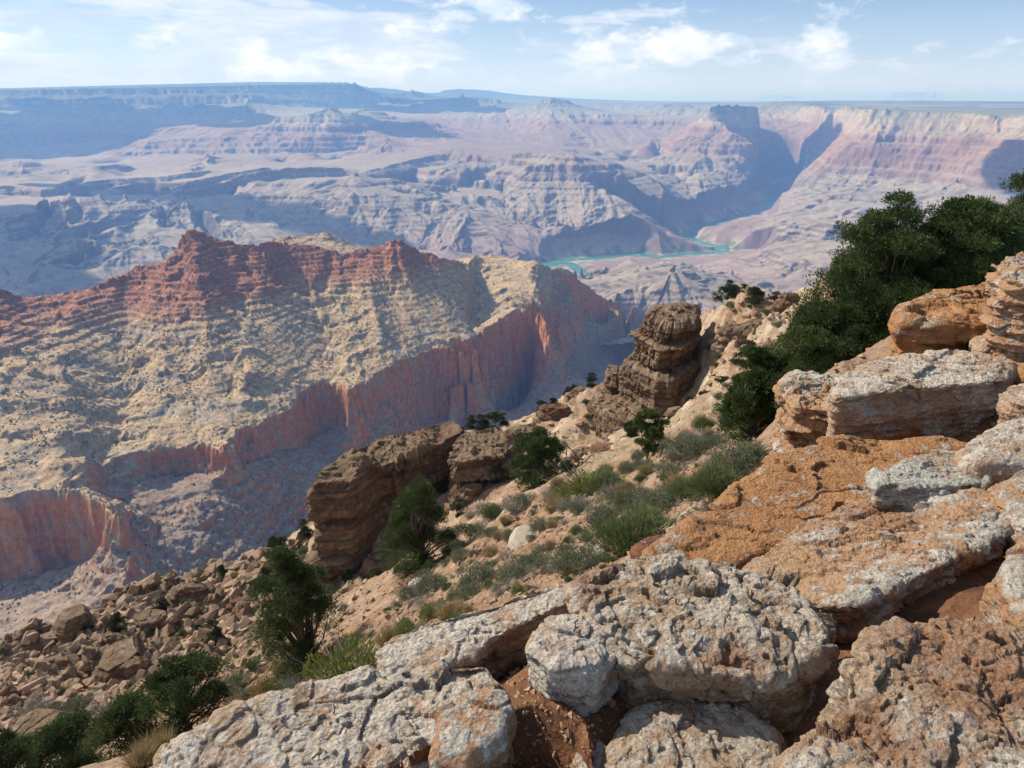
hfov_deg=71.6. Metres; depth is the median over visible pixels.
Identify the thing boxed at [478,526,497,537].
sagebrush
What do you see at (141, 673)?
stone
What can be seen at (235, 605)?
rock outcrop
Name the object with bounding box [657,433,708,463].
sagebrush
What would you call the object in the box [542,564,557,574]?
dry brush
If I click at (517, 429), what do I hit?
rock outcrop
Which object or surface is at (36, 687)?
stone
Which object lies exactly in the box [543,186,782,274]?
river
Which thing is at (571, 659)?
boulder
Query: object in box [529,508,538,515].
sagebrush
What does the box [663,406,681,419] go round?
rock outcrop
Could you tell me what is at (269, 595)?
rock outcrop
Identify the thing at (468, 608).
grass tuft
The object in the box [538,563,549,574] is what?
grass tuft
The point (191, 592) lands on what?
boulder
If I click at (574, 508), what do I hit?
sagebrush
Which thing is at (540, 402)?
juniper
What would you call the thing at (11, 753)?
juniper tree
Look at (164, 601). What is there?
juniper
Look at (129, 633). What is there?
stone
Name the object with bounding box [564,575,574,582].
green shrub
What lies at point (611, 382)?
rock outcrop
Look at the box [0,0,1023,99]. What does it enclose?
sky
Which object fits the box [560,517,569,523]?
dry brush
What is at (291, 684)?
dry brush
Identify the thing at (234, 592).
stone
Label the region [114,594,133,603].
stone
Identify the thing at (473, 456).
rock outcrop
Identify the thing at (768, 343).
rock outcrop
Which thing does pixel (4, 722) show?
stone
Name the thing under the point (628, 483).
grass tuft
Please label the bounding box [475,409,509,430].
juniper
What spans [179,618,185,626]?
stone
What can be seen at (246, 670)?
stone
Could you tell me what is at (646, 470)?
grass tuft
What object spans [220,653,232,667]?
stone
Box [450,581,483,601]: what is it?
sagebrush
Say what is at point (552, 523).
grass tuft
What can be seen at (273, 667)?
grass tuft
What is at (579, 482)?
rabbitbrush
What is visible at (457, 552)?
sagebrush
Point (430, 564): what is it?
green shrub
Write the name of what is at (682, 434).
sagebrush
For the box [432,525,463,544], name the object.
sagebrush
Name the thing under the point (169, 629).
stone
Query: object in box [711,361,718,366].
green shrub
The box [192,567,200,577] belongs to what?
stone
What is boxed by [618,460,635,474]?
sagebrush
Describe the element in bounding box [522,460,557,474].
rock outcrop
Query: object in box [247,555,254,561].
stone
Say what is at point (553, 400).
juniper
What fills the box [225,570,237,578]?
stone
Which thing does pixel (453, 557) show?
grass tuft
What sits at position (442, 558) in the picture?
green shrub
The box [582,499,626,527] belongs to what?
sagebrush
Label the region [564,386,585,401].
rock outcrop
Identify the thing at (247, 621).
stone
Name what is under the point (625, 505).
sagebrush
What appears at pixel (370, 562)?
rock outcrop
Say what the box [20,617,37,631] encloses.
stone
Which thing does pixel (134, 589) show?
stone
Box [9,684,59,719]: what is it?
dry brush
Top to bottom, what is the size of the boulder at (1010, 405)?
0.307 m
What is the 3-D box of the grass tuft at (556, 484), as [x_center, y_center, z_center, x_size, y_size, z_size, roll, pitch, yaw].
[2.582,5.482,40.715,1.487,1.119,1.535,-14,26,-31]
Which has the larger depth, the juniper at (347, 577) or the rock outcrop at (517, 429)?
the rock outcrop at (517, 429)
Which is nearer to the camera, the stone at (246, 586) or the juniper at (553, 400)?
the stone at (246, 586)
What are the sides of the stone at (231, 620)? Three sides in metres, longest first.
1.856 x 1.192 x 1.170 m
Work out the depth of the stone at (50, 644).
73.78 m
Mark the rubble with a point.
(210, 610)
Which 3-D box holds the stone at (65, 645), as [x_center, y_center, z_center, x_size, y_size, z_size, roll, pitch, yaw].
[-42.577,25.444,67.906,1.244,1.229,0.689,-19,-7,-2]
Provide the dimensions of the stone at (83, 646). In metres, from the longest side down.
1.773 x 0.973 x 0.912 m
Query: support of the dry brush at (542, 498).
on the hillside
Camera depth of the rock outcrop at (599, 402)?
94.13 m
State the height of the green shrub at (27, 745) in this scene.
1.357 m
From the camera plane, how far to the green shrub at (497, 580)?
14.08 m
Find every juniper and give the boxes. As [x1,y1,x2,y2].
[104,611,130,632]
[152,597,169,610]
[193,624,202,629]
[205,620,223,646]
[216,564,227,576]
[258,567,272,592]
[262,535,288,558]
[297,519,313,540]
[341,569,353,582]
[368,567,384,578]
[441,480,448,493]
[454,499,468,517]
[464,415,477,430]
[474,414,488,431]
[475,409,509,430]
[488,461,506,484]
[534,399,547,412]
[547,397,558,403]
[557,460,576,472]
[562,384,576,396]
[586,372,597,387]
[691,390,709,398]
[712,279,740,304]
[714,375,728,386]
[728,339,758,369]
[736,284,747,291]
[744,286,765,304]
[766,291,781,303]
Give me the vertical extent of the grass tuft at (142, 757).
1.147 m
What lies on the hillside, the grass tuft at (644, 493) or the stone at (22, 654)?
the grass tuft at (644, 493)
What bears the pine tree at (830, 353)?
on the hillside
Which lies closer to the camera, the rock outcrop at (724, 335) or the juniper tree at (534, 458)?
the juniper tree at (534, 458)
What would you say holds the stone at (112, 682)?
on the rubble
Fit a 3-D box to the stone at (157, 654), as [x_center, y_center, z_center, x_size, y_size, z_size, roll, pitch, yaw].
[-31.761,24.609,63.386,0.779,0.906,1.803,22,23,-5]
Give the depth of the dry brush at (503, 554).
20.54 m
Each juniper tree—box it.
[0,727,46,767]
[23,705,103,767]
[85,686,161,762]
[134,648,233,741]
[240,542,349,693]
[373,475,476,583]
[506,425,565,492]
[620,420,641,438]
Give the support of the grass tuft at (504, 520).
on the hillside
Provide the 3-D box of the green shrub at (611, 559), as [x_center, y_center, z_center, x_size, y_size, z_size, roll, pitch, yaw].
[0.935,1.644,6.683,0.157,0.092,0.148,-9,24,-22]
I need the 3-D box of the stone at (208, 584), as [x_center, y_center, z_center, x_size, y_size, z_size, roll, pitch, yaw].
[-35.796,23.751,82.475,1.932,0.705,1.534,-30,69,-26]
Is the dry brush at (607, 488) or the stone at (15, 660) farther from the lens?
the stone at (15, 660)
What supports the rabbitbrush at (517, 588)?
on the hillside
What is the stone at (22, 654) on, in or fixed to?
on the rubble
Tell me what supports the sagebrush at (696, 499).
on the hillside
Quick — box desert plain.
[630,100,1023,101]
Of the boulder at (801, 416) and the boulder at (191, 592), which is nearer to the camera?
the boulder at (801, 416)
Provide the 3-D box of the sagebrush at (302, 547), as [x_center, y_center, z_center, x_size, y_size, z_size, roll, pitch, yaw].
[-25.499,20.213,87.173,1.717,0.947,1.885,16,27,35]
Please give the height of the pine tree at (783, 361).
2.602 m
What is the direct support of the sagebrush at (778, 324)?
on the hillside
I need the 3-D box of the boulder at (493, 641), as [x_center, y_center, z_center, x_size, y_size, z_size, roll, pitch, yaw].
[-0.069,1.039,2.644,0.897,0.425,0.278,-11,24,-26]
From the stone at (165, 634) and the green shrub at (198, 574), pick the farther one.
the green shrub at (198, 574)
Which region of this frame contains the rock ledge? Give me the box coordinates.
[641,434,958,569]
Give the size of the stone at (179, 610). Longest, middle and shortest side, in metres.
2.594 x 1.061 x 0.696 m
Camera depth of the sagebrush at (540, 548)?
17.00 m
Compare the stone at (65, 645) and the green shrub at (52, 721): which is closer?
the green shrub at (52, 721)
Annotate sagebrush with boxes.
[15,706,62,720]
[49,690,99,715]
[220,672,251,690]
[223,685,252,705]
[233,629,243,636]
[246,607,256,614]
[295,544,307,553]
[339,603,348,613]
[389,600,402,609]
[392,583,417,600]
[410,568,453,607]
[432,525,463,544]
[437,556,450,566]
[448,540,467,551]
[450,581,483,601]
[451,547,467,555]
[453,552,466,563]
[455,559,503,588]
[459,520,488,539]
[466,549,479,557]
[475,501,505,521]
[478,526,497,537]
[480,558,497,566]
[497,562,536,581]
[500,530,511,541]
[502,492,536,513]
[504,548,552,571]
[525,534,538,542]
[526,516,549,533]
[528,543,551,554]
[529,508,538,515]
[540,556,562,571]
[545,545,602,578]
[548,515,564,523]
[552,540,577,556]
[561,497,582,512]
[565,500,588,515]
[576,530,595,543]
[581,554,605,569]
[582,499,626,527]
[599,483,651,511]
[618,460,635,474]
[622,502,645,513]
[630,447,644,461]
[631,484,683,514]
[632,457,643,469]
[633,457,653,472]
[652,460,688,477]
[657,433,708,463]
[668,518,676,526]
[676,429,692,440]
[684,495,701,505]
[695,432,729,450]
[705,438,772,474]
[709,404,722,420]
[711,392,722,399]
[725,300,734,307]
[746,447,767,462]
[752,312,761,317]
[771,321,782,326]
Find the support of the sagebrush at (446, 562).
on the hillside
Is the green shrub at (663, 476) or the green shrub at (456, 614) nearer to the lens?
the green shrub at (456, 614)
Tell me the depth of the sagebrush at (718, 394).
54.89 m
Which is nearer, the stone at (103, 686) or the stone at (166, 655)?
the stone at (103, 686)
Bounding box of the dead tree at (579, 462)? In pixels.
[536,429,627,486]
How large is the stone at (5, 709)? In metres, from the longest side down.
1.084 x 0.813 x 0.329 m
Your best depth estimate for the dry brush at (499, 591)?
8.70 m
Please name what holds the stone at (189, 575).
on the rubble
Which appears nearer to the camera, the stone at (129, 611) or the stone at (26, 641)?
the stone at (26, 641)
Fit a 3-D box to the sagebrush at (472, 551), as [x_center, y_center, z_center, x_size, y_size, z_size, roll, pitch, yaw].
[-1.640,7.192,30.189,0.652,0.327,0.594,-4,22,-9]
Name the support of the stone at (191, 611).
on the rubble
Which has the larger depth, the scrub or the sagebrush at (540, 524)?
the scrub
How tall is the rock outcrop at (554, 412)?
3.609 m
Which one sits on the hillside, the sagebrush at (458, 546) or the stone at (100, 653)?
the sagebrush at (458, 546)
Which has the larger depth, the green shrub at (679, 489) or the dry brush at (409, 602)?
the dry brush at (409, 602)
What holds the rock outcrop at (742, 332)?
on the hillside
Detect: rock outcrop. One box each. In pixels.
[33,651,80,669]
[90,632,124,646]
[116,656,151,679]
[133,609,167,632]
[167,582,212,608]
[189,628,228,643]
[225,595,254,614]
[257,593,273,607]
[304,421,465,584]
[358,550,398,579]
[438,427,523,515]
[455,483,482,508]
[504,424,533,441]
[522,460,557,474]
[532,403,571,424]
[562,446,589,463]
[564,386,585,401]
[586,382,617,439]
[589,442,613,452]
[603,365,618,394]
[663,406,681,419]
[710,323,740,352]
[732,322,759,347]
[733,318,763,339]
[757,338,782,348]
[770,292,798,312]
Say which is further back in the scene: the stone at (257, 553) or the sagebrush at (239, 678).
the stone at (257, 553)
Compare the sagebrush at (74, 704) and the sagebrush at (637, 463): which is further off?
the sagebrush at (74, 704)
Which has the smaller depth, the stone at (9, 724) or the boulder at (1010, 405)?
the boulder at (1010, 405)
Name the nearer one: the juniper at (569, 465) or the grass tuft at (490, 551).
the grass tuft at (490, 551)
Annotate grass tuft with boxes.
[112,732,167,767]
[130,717,186,752]
[245,666,276,697]
[264,659,286,673]
[370,616,403,648]
[425,597,438,608]
[429,594,472,621]
[448,553,460,562]
[460,603,473,612]
[484,545,499,557]
[490,527,504,541]
[498,513,513,524]
[512,521,524,528]
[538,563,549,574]
[539,492,564,513]
[542,536,558,549]
[545,515,560,528]
[546,472,565,487]
[546,488,559,500]
[561,562,577,575]
[597,460,613,470]
[608,478,629,492]
[615,459,630,473]
[621,479,634,488]
[638,463,653,474]
[638,485,651,499]
[661,466,691,487]
[686,458,725,478]
[703,438,739,471]
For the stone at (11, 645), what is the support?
on the rubble
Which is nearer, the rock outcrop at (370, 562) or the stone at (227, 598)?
the rock outcrop at (370, 562)
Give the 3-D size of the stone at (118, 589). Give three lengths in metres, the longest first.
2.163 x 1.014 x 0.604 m
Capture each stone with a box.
[0,643,9,655]
[0,667,11,681]
[0,718,12,726]
[1,706,9,713]
[2,721,13,731]
[5,644,23,655]
[8,693,21,705]
[9,644,18,649]
[11,658,20,664]
[12,686,21,693]
[14,663,25,670]
[14,682,25,693]
[15,651,27,658]
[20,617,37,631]
[21,630,35,645]
[21,677,45,693]
[27,641,43,650]
[29,684,45,692]
[39,633,57,640]
[40,640,55,652]
[40,693,57,702]
[47,677,56,683]
[50,700,59,709]
[54,695,67,700]
[55,675,63,681]
[55,681,60,688]
[56,640,64,648]
[58,643,72,651]
[59,667,74,679]
[61,683,83,694]
[63,678,73,684]
[63,688,77,697]
[65,639,80,652]
[73,678,81,684]
[74,633,86,641]
[75,631,83,639]
[79,637,85,643]
[79,644,90,657]
[81,654,88,665]
[82,676,93,686]
[85,704,95,711]
[88,682,109,690]
[92,614,107,627]
[93,623,100,631]
[95,698,108,713]
[97,647,104,662]
[98,690,112,695]
[99,594,117,604]
[99,616,108,621]
[107,678,118,687]
[107,684,118,690]
[112,587,122,593]
[112,687,119,696]
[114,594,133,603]
[118,680,128,689]
[125,608,135,618]
[126,630,134,636]
[128,581,140,594]
[134,669,146,681]
[138,581,149,594]
[139,574,159,585]
[139,575,158,588]
[139,589,161,601]
[146,665,157,673]
[151,650,162,660]
[155,583,166,593]
[160,632,168,641]
[160,653,172,661]
[161,624,174,635]
[162,637,179,643]
[163,612,174,623]
[165,608,174,613]
[167,613,177,623]
[171,624,179,632]
[175,601,189,614]
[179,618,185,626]
[180,572,193,579]
[185,606,200,615]
[185,618,193,626]
[186,642,198,652]
[188,601,202,607]
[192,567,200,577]
[196,627,209,640]
[198,570,211,583]
[201,580,213,589]
[204,562,215,573]
[206,558,217,565]
[206,577,216,583]
[216,608,226,616]
[216,671,229,679]
[218,662,233,674]
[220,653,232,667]
[221,614,238,627]
[222,595,230,602]
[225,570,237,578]
[227,561,243,570]
[228,587,240,596]
[229,670,237,675]
[230,637,237,645]
[238,553,247,560]
[239,617,252,626]
[240,658,247,665]
[242,589,252,594]
[242,668,249,676]
[243,584,250,589]
[247,549,261,559]
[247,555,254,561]
[250,649,262,657]
[252,637,265,646]
[258,562,269,569]
[261,650,275,661]
[288,538,295,548]
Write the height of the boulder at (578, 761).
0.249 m
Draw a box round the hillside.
[0,261,1005,767]
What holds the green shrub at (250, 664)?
on the hillside
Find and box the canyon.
[0,82,1023,345]
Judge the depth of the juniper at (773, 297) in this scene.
82.28 m
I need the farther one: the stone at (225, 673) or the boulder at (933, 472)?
the stone at (225, 673)
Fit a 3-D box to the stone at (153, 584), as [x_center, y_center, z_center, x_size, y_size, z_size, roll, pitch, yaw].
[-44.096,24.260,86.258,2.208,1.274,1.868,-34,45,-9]
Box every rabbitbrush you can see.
[291,609,424,680]
[385,590,428,635]
[415,585,441,625]
[506,568,528,596]
[538,452,607,509]
[546,481,583,500]
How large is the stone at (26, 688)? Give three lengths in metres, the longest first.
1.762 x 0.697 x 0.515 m
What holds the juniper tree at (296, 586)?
on the hillside
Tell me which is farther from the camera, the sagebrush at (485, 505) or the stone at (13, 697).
the stone at (13, 697)
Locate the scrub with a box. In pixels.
[0,230,644,631]
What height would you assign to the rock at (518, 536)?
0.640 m
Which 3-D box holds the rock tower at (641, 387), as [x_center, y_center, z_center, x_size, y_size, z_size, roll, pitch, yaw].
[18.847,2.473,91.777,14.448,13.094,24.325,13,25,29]
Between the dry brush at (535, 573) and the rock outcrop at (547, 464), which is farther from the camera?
the rock outcrop at (547, 464)
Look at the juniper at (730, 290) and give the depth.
90.66 m
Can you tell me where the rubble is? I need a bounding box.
[0,298,795,733]
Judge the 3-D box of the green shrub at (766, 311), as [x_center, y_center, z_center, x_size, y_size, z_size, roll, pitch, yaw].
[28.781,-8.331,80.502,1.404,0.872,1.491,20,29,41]
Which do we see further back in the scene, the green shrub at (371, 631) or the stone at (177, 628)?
the stone at (177, 628)
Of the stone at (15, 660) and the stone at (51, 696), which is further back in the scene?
the stone at (15, 660)
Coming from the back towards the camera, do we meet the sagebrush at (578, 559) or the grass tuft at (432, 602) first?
the grass tuft at (432, 602)
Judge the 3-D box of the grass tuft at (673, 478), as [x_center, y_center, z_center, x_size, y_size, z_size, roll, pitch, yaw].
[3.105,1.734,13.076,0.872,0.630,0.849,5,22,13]
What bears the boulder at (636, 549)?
on the rock ledge
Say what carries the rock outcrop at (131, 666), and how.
on the hillside
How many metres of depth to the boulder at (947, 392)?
4.91 m
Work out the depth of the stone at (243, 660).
34.38 m
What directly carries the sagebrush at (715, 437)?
on the hillside
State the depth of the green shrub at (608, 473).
22.20 m
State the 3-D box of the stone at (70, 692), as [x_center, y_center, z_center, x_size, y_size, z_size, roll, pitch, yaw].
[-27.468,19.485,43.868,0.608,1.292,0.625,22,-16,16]
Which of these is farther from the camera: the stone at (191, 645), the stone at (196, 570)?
the stone at (196, 570)
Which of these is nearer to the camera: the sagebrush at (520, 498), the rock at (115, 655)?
the sagebrush at (520, 498)
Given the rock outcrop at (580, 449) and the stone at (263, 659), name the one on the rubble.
the stone at (263, 659)
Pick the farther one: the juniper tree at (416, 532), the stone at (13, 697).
the stone at (13, 697)
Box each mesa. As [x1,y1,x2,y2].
[748,95,801,100]
[879,92,944,100]
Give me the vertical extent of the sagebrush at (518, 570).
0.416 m
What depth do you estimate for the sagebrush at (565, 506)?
22.98 m
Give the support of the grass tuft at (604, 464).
on the hillside
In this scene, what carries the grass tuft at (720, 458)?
on the hillside
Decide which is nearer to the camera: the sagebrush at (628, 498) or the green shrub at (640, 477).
the sagebrush at (628, 498)
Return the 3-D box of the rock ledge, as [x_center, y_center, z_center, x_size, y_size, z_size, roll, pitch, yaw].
[1.588,0.828,3.922,2.389,0.696,0.763,-12,25,-27]
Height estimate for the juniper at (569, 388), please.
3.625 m
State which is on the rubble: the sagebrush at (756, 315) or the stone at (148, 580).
the stone at (148, 580)
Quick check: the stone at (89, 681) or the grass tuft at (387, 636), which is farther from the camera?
the stone at (89, 681)
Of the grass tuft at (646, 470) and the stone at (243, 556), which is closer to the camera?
the grass tuft at (646, 470)
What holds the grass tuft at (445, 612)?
on the hillside
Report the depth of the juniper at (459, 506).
72.52 m
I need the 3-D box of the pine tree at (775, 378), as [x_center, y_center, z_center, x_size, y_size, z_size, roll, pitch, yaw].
[6.444,-0.403,14.998,1.924,3.028,2.052,13,25,29]
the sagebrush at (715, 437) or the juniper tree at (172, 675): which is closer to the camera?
the sagebrush at (715, 437)
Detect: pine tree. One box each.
[623,407,670,459]
[713,345,781,445]
[751,347,801,435]
[767,300,838,408]
[769,188,946,373]
[788,276,903,374]
[823,237,956,296]
[838,260,953,334]
[892,194,1023,288]
[954,169,1023,256]
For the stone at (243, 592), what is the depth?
82.72 m
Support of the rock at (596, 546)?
on the hillside
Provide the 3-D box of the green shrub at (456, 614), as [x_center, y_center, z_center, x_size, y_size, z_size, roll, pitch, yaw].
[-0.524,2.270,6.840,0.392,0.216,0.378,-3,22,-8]
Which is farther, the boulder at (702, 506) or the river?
the river
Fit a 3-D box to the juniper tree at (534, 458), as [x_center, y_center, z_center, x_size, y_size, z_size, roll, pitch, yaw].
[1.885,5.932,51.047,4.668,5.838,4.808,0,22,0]
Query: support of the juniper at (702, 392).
on the hillside
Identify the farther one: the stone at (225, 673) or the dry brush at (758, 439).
the stone at (225, 673)
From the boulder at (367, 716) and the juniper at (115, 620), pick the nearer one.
the boulder at (367, 716)
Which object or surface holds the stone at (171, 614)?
on the rubble
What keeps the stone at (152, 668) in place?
on the rubble
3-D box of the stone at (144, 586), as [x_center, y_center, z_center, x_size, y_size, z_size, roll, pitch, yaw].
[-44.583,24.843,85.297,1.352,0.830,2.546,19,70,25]
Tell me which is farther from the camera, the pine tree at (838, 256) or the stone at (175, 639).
the stone at (175, 639)
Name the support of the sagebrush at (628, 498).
on the hillside
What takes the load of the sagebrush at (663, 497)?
on the hillside
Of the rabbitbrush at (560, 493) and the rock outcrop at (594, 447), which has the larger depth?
the rock outcrop at (594, 447)
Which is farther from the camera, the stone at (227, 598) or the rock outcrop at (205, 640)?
the stone at (227, 598)
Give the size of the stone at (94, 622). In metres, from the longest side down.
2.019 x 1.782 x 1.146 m
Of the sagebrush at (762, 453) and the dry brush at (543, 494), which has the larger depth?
the dry brush at (543, 494)
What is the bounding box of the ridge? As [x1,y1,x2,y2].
[0,229,645,639]
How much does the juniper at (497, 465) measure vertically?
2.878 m
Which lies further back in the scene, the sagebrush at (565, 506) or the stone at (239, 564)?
the stone at (239, 564)
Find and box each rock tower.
[601,351,701,438]
[628,302,702,372]
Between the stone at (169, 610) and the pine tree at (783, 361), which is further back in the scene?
the stone at (169, 610)
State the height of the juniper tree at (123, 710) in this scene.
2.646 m
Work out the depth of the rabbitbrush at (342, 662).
5.72 m
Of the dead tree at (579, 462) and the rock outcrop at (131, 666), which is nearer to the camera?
the dead tree at (579, 462)
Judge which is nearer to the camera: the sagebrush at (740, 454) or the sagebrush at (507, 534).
the sagebrush at (740, 454)
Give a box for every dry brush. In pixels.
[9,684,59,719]
[80,694,114,731]
[274,666,303,689]
[405,597,417,605]
[413,596,426,606]
[460,506,476,519]
[487,576,508,596]
[495,547,512,559]
[502,495,523,513]
[502,576,509,586]
[529,568,540,575]
[537,491,549,502]
[539,487,553,495]
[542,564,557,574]
[548,494,569,513]
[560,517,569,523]
[567,490,595,512]
[599,478,616,498]
[655,426,677,448]
[676,424,716,442]
[752,435,765,444]
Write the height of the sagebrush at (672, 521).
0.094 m
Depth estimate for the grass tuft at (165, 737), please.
20.58 m
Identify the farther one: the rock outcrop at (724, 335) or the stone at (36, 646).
the rock outcrop at (724, 335)
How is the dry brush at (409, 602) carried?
on the hillside
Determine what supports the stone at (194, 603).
on the rubble
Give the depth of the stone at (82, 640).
68.03 m
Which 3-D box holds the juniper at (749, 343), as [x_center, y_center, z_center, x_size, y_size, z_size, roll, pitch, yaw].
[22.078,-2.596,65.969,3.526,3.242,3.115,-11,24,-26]
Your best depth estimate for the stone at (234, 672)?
31.80 m
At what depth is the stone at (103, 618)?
76.85 m
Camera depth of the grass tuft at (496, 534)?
31.47 m
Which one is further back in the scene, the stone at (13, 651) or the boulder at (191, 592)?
the boulder at (191, 592)
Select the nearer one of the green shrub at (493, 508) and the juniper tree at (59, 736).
the juniper tree at (59, 736)
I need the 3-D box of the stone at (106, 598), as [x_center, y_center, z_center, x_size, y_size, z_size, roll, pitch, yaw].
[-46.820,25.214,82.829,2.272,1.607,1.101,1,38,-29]
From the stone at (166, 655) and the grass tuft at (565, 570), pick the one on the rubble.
the stone at (166, 655)
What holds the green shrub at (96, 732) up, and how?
on the hillside
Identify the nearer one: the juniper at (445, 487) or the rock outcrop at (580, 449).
the rock outcrop at (580, 449)
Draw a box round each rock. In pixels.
[9,708,68,737]
[54,604,92,642]
[93,634,146,682]
[406,577,421,596]
[507,524,536,548]
[592,543,604,555]
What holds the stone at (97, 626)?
on the rubble
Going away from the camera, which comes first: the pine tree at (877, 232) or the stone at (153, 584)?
the pine tree at (877, 232)
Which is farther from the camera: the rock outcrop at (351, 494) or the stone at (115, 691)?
the rock outcrop at (351, 494)
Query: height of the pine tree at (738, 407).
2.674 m
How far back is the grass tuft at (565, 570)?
6.96 m
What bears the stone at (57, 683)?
on the rubble
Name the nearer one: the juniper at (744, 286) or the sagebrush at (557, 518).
the sagebrush at (557, 518)
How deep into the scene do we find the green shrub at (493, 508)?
44.63 m
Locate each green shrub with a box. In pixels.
[5,731,35,763]
[29,708,77,752]
[59,734,100,763]
[78,711,120,747]
[143,628,153,636]
[178,628,187,635]
[195,572,202,580]
[236,656,261,672]
[246,649,255,656]
[299,548,307,554]
[367,630,375,637]
[382,606,392,613]
[420,558,435,571]
[437,553,448,561]
[438,581,451,590]
[445,589,461,601]
[446,609,463,620]
[480,505,503,519]
[483,579,494,589]
[495,574,508,585]
[547,485,558,492]
[562,535,572,543]
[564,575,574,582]
[567,523,583,535]
[575,498,673,558]
[583,464,628,495]
[592,465,605,474]
[605,555,616,564]
[623,498,676,528]
[632,471,649,482]
[659,473,669,481]
[665,476,693,500]
[682,456,745,502]
[690,413,716,432]
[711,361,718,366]
[713,352,722,357]
[761,307,772,313]
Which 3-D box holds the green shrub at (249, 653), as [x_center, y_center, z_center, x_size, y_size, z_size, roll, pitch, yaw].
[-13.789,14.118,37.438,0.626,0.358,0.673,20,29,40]
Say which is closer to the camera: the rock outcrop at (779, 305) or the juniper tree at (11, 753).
the juniper tree at (11, 753)
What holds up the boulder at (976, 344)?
on the rock ledge
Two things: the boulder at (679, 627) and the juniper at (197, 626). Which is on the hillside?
the boulder at (679, 627)
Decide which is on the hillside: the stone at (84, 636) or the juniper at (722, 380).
the juniper at (722, 380)
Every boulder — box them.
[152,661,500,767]
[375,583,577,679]
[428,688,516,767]
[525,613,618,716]
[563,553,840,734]
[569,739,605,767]
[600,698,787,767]
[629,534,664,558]
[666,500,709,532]
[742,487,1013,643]
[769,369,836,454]
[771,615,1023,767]
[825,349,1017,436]
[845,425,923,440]
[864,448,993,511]
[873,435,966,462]
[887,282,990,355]
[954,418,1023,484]
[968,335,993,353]
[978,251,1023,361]
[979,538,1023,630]
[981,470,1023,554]
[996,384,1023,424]
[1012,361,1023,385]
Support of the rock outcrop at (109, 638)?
on the hillside
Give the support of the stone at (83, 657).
on the rubble
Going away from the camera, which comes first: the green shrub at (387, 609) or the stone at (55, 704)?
the green shrub at (387, 609)
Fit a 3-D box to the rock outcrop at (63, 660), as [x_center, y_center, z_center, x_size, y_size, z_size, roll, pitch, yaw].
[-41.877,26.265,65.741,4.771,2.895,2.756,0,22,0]
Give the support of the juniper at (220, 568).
on the rubble
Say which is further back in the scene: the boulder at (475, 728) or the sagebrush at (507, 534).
the sagebrush at (507, 534)
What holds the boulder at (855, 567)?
on the hillside
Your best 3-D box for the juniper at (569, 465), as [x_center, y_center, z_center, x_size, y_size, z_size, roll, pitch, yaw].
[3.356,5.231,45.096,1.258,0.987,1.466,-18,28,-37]
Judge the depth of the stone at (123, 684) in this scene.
42.87 m
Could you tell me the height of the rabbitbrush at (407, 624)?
0.401 m
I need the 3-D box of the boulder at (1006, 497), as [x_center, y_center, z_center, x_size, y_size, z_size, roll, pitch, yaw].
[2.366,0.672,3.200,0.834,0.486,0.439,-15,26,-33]
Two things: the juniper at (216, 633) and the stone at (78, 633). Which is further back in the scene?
the stone at (78, 633)
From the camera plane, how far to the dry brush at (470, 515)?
68.43 m
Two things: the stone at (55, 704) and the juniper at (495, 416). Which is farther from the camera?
the juniper at (495, 416)
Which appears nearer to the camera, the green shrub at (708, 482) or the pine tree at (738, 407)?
the green shrub at (708, 482)
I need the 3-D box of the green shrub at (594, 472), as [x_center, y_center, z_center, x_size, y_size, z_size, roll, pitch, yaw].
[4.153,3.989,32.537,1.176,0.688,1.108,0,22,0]
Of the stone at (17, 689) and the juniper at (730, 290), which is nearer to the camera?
the stone at (17, 689)
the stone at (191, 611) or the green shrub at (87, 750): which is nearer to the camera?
the green shrub at (87, 750)
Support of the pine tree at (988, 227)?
on the hillside
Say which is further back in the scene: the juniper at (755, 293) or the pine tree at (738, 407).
the juniper at (755, 293)
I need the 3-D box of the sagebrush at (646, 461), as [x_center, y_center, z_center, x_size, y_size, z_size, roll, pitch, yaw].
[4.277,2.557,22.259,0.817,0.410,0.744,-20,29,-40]
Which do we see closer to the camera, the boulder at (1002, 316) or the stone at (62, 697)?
the boulder at (1002, 316)
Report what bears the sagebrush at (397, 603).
on the hillside
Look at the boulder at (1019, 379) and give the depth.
5.06 m
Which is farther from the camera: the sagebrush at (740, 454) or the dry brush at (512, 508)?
the dry brush at (512, 508)
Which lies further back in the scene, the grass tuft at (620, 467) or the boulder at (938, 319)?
the grass tuft at (620, 467)
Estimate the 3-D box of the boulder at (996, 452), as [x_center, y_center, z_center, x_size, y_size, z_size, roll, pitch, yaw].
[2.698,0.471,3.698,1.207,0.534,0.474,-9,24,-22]
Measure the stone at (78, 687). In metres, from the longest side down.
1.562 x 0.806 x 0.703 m
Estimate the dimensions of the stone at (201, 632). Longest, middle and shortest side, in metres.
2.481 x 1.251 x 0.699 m
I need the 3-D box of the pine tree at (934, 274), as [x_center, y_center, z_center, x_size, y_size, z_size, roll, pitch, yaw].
[7.583,-1.285,14.061,2.345,2.546,1.961,17,27,36]
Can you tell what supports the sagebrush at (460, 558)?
on the hillside
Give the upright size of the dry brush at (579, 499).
0.715 m
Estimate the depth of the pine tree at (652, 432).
27.95 m
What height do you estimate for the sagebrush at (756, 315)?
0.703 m
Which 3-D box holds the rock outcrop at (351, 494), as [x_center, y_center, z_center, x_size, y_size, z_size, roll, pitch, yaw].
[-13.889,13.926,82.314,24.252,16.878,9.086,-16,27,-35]
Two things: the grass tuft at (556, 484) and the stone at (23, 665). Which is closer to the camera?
the grass tuft at (556, 484)

